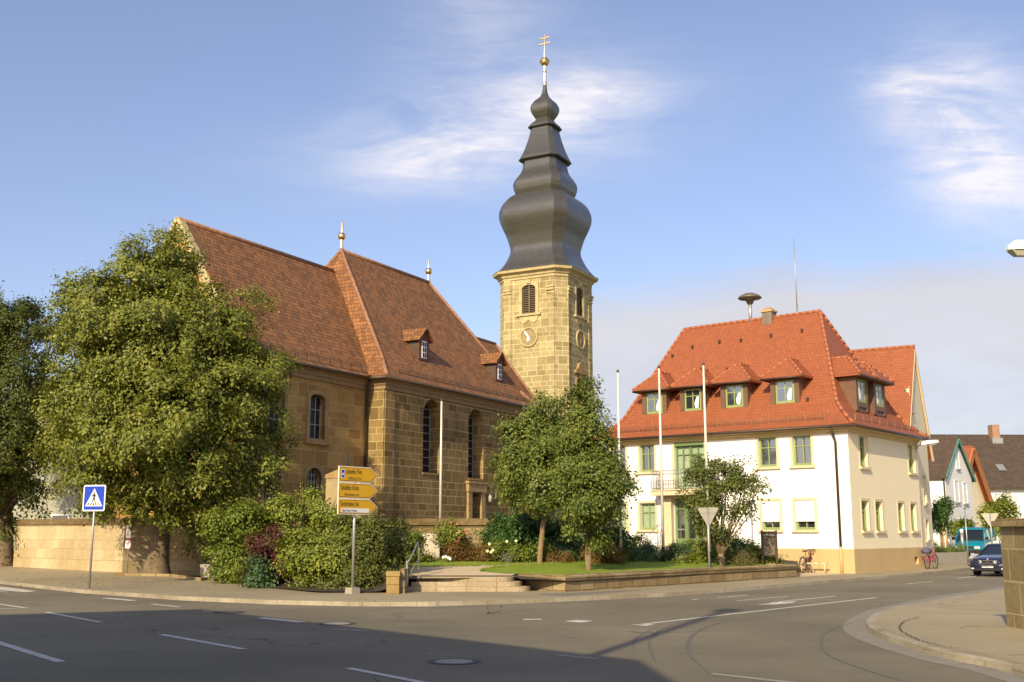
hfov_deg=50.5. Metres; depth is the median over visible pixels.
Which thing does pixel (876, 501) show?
window
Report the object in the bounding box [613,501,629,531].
window
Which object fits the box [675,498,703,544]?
entrance door
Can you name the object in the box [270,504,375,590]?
shrub
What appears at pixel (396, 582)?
stone pier
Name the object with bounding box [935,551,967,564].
concrete wall
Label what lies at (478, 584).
garden steps
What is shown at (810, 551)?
bicycle
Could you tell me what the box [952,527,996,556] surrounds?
van
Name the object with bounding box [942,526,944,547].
stake
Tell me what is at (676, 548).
shrub
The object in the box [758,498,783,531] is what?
window
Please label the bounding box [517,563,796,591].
garden wall
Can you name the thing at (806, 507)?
window
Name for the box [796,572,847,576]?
forecourt
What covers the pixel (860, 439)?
window
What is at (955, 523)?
shrub
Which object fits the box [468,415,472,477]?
window
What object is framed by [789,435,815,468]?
window
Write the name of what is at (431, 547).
stone slab
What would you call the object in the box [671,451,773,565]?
tree
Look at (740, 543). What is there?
shrub
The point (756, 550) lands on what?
shrub
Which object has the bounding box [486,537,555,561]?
hydrangea
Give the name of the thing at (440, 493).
flagpole
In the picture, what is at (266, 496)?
window
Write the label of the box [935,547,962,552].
grass verge
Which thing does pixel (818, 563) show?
bicycle rack
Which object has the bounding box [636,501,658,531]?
window
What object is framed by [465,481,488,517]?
door
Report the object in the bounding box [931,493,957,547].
tree
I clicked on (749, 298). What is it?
siren
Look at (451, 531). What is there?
rose bush
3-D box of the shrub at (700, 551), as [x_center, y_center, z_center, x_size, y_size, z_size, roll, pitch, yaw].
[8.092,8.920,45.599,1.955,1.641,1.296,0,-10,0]
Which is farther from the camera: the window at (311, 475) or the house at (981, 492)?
the house at (981, 492)
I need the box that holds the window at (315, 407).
[309,395,320,438]
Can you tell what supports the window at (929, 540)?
in the town hall
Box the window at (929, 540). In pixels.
[925,518,931,541]
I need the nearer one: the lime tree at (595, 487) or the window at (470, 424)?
the lime tree at (595, 487)
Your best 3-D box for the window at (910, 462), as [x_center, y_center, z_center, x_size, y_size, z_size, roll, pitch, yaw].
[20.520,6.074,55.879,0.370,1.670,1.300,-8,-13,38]
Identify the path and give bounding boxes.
[399,556,682,575]
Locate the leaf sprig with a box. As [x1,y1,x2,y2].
[480,606,501,614]
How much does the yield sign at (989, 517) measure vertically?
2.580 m
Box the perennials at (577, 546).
[536,536,585,561]
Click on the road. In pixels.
(794, 634)
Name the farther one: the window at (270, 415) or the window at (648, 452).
the window at (648, 452)
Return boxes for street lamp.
[915,440,937,451]
[1006,240,1023,256]
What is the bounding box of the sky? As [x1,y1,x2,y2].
[0,0,1023,533]
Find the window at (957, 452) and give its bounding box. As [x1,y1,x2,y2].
[955,451,961,469]
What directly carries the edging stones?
on the pavement at (179, 589)
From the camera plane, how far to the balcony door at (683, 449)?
54.90 m
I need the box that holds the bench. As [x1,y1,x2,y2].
[208,568,255,581]
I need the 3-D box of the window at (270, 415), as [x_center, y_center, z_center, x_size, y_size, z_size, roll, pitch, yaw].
[-12.054,3.485,54.221,0.082,2.410,1.360,-5,-11,28]
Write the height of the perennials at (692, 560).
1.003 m
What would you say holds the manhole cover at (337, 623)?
on the road
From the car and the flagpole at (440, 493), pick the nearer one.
the car
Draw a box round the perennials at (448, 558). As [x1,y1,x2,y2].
[401,549,452,562]
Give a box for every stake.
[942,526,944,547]
[945,527,947,546]
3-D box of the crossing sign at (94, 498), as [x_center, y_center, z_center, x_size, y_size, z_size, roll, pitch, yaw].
[-13.839,6.421,35.794,0.860,3.400,0.097,-3,-10,16]
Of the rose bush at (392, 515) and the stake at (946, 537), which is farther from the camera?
the stake at (946, 537)
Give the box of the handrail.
[406,541,419,591]
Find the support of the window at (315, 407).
in the church
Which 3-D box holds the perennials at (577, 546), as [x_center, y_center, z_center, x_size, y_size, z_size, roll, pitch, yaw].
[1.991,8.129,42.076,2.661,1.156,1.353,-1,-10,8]
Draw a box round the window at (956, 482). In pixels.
[954,480,961,503]
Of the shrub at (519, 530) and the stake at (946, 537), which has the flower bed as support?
the shrub at (519, 530)
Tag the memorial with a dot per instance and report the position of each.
(331, 486)
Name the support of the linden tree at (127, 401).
on the pavement at (179, 589)
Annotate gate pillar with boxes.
[991,518,1023,628]
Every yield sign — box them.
[698,507,717,566]
[981,513,997,543]
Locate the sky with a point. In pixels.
(701, 139)
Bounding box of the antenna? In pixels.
[793,239,797,312]
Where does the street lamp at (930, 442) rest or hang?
attached to the town hall
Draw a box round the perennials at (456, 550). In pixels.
[443,539,495,561]
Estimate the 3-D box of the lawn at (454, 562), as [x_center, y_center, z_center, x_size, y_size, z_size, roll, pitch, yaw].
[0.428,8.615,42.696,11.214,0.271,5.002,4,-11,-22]
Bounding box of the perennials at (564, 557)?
[542,547,574,562]
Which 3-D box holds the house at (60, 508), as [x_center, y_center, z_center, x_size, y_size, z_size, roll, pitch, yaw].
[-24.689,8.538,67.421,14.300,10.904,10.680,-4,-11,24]
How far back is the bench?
38.91 m
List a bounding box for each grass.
[724,545,763,565]
[933,538,966,552]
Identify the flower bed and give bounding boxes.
[203,551,797,591]
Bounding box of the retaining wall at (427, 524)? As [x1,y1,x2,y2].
[286,518,560,557]
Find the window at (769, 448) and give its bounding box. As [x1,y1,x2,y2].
[755,437,779,469]
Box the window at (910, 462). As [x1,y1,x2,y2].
[907,443,918,475]
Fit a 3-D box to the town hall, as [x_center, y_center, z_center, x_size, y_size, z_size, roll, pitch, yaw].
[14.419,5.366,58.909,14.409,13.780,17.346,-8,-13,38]
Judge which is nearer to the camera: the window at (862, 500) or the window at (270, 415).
the window at (862, 500)
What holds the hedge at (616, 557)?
on the flower bed
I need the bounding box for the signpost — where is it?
[964,508,968,564]
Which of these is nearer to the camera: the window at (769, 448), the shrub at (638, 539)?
the shrub at (638, 539)
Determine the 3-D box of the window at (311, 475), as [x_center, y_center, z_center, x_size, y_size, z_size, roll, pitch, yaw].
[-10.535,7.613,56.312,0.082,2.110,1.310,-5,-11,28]
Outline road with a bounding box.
[0,559,1022,681]
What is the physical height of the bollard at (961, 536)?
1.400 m
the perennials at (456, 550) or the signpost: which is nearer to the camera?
the perennials at (456, 550)
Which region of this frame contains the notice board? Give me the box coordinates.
[761,530,777,564]
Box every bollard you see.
[947,529,950,546]
[960,529,964,551]
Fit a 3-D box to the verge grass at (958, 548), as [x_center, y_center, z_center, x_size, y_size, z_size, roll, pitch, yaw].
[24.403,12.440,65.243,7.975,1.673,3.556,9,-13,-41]
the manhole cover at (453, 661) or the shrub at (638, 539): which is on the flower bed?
the shrub at (638, 539)
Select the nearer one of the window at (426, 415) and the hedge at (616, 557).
the hedge at (616, 557)
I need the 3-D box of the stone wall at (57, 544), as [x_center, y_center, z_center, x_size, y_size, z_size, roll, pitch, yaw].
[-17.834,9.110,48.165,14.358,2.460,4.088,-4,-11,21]
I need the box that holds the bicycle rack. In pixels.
[798,562,827,572]
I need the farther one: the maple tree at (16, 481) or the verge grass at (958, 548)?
the verge grass at (958, 548)
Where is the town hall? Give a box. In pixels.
[594,307,935,573]
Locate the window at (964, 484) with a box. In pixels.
[962,482,969,504]
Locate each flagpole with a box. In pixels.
[439,399,442,517]
[616,370,622,553]
[658,366,664,561]
[702,363,710,566]
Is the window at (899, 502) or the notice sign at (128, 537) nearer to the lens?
the notice sign at (128, 537)
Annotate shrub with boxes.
[193,498,274,583]
[228,480,342,572]
[234,518,302,584]
[238,553,281,587]
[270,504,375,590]
[289,511,419,591]
[400,526,431,562]
[473,508,585,559]
[557,520,641,561]
[626,532,658,553]
[630,539,669,561]
[658,537,696,559]
[684,536,728,561]
[717,533,759,558]
[745,541,787,563]
[944,518,962,536]
[957,516,976,528]
[976,489,1021,542]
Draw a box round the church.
[98,34,598,532]
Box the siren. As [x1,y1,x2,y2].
[738,293,761,321]
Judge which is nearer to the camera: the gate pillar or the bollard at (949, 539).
the gate pillar
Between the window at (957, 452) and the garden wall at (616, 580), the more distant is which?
the window at (957, 452)
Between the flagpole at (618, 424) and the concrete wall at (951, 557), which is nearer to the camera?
the flagpole at (618, 424)
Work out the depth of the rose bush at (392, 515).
42.79 m
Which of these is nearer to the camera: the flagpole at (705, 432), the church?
the flagpole at (705, 432)
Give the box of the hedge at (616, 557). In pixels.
[576,542,629,563]
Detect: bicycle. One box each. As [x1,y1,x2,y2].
[798,548,814,572]
[921,547,937,568]
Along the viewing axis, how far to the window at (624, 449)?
57.27 m
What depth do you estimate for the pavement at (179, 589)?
33.93 m
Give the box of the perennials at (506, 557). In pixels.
[499,549,518,562]
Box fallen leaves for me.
[17,572,306,587]
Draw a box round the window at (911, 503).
[909,501,920,532]
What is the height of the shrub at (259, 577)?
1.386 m
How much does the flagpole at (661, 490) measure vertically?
8.131 m
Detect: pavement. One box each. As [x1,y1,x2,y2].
[0,562,970,606]
[843,586,1023,681]
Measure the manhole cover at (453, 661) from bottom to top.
0.006 m
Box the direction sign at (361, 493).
[337,466,377,593]
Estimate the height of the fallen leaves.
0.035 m
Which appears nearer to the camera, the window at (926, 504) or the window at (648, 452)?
the window at (648, 452)
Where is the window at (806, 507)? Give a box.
[791,497,818,531]
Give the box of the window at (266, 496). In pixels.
[264,469,276,505]
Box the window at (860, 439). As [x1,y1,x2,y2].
[858,434,871,469]
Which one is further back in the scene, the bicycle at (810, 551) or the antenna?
the antenna
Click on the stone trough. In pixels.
(203, 568)
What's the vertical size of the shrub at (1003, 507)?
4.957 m
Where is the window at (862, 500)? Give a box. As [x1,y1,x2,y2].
[860,498,873,532]
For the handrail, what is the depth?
34.24 m
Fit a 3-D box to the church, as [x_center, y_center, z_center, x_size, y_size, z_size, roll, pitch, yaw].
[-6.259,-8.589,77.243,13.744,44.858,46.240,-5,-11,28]
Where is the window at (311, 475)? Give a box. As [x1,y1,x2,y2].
[307,469,316,496]
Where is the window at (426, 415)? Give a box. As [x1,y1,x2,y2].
[423,404,429,472]
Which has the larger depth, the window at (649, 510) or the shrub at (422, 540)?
the window at (649, 510)
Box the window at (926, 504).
[922,474,929,505]
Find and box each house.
[12,385,93,544]
[928,437,976,558]
[930,425,1023,542]
[963,446,993,554]
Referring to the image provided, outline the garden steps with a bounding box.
[408,576,529,591]
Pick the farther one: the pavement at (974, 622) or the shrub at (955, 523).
the shrub at (955, 523)
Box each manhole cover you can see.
[213,611,244,612]
[318,622,355,624]
[427,658,480,663]
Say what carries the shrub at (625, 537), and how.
on the flower bed
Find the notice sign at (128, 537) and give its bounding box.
[125,524,131,572]
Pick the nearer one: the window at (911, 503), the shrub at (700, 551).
the shrub at (700, 551)
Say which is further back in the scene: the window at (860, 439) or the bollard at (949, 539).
the bollard at (949, 539)
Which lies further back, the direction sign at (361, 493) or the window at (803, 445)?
the window at (803, 445)
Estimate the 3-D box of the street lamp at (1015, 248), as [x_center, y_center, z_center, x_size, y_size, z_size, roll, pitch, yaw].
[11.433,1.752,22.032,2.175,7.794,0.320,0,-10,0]
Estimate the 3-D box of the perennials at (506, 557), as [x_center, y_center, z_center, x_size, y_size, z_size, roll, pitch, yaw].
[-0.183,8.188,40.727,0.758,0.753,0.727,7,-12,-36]
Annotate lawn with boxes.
[396,558,575,565]
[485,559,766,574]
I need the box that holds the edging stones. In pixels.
[116,573,209,580]
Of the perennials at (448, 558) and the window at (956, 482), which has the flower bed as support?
the perennials at (448, 558)
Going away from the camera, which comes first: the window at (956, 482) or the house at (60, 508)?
the house at (60, 508)
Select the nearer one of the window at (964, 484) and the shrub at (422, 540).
the shrub at (422, 540)
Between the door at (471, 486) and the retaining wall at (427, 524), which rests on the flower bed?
the retaining wall at (427, 524)
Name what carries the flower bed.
on the pavement at (179, 589)
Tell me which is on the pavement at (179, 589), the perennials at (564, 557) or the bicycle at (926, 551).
the bicycle at (926, 551)
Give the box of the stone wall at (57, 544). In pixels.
[13,518,225,575]
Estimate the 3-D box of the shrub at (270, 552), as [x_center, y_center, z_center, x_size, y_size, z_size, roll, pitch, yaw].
[-8.242,7.383,36.968,2.331,2.671,2.045,0,-10,0]
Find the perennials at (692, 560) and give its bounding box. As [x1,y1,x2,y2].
[668,550,702,563]
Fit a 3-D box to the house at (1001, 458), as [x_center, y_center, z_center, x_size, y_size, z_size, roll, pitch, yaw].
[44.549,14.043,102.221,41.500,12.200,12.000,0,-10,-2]
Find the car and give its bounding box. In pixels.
[968,543,1002,574]
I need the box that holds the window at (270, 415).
[267,390,279,432]
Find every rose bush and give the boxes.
[376,511,408,528]
[428,512,483,559]
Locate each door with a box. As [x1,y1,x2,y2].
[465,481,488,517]
[672,441,704,488]
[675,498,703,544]
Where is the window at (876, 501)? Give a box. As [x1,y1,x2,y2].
[874,499,886,532]
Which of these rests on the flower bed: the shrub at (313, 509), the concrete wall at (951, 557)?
the shrub at (313, 509)
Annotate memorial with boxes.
[325,454,368,517]
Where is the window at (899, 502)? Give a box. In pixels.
[897,500,908,532]
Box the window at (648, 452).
[636,444,657,474]
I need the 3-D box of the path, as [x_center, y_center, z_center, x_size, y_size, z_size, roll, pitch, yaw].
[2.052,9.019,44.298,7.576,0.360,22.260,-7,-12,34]
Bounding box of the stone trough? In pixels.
[200,552,222,577]
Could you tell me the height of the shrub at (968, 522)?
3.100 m
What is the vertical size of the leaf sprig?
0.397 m
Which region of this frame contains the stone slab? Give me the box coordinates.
[416,533,440,558]
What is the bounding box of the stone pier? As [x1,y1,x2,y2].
[386,568,408,593]
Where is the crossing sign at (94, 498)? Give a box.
[82,484,105,587]
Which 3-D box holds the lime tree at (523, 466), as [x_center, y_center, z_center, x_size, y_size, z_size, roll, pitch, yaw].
[1.067,5.041,41.021,4.378,6.999,4.591,0,-10,0]
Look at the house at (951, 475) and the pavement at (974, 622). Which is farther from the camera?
the house at (951, 475)
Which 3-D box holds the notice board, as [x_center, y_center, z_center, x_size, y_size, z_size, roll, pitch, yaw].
[10.808,8.780,45.562,0.690,1.650,0.112,-6,-12,31]
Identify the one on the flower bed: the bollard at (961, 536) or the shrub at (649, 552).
the shrub at (649, 552)
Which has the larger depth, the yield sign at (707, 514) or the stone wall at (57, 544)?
the stone wall at (57, 544)
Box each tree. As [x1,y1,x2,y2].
[0,280,66,566]
[22,220,305,573]
[483,384,571,562]
[543,374,645,569]
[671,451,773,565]
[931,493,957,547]
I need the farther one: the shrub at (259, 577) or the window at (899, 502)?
the window at (899, 502)
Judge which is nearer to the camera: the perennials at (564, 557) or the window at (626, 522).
the perennials at (564, 557)
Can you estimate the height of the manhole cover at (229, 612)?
0.006 m
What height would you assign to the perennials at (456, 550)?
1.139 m
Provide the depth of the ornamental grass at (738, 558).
44.17 m
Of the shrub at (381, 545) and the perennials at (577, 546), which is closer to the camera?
the shrub at (381, 545)
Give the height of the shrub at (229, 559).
3.348 m

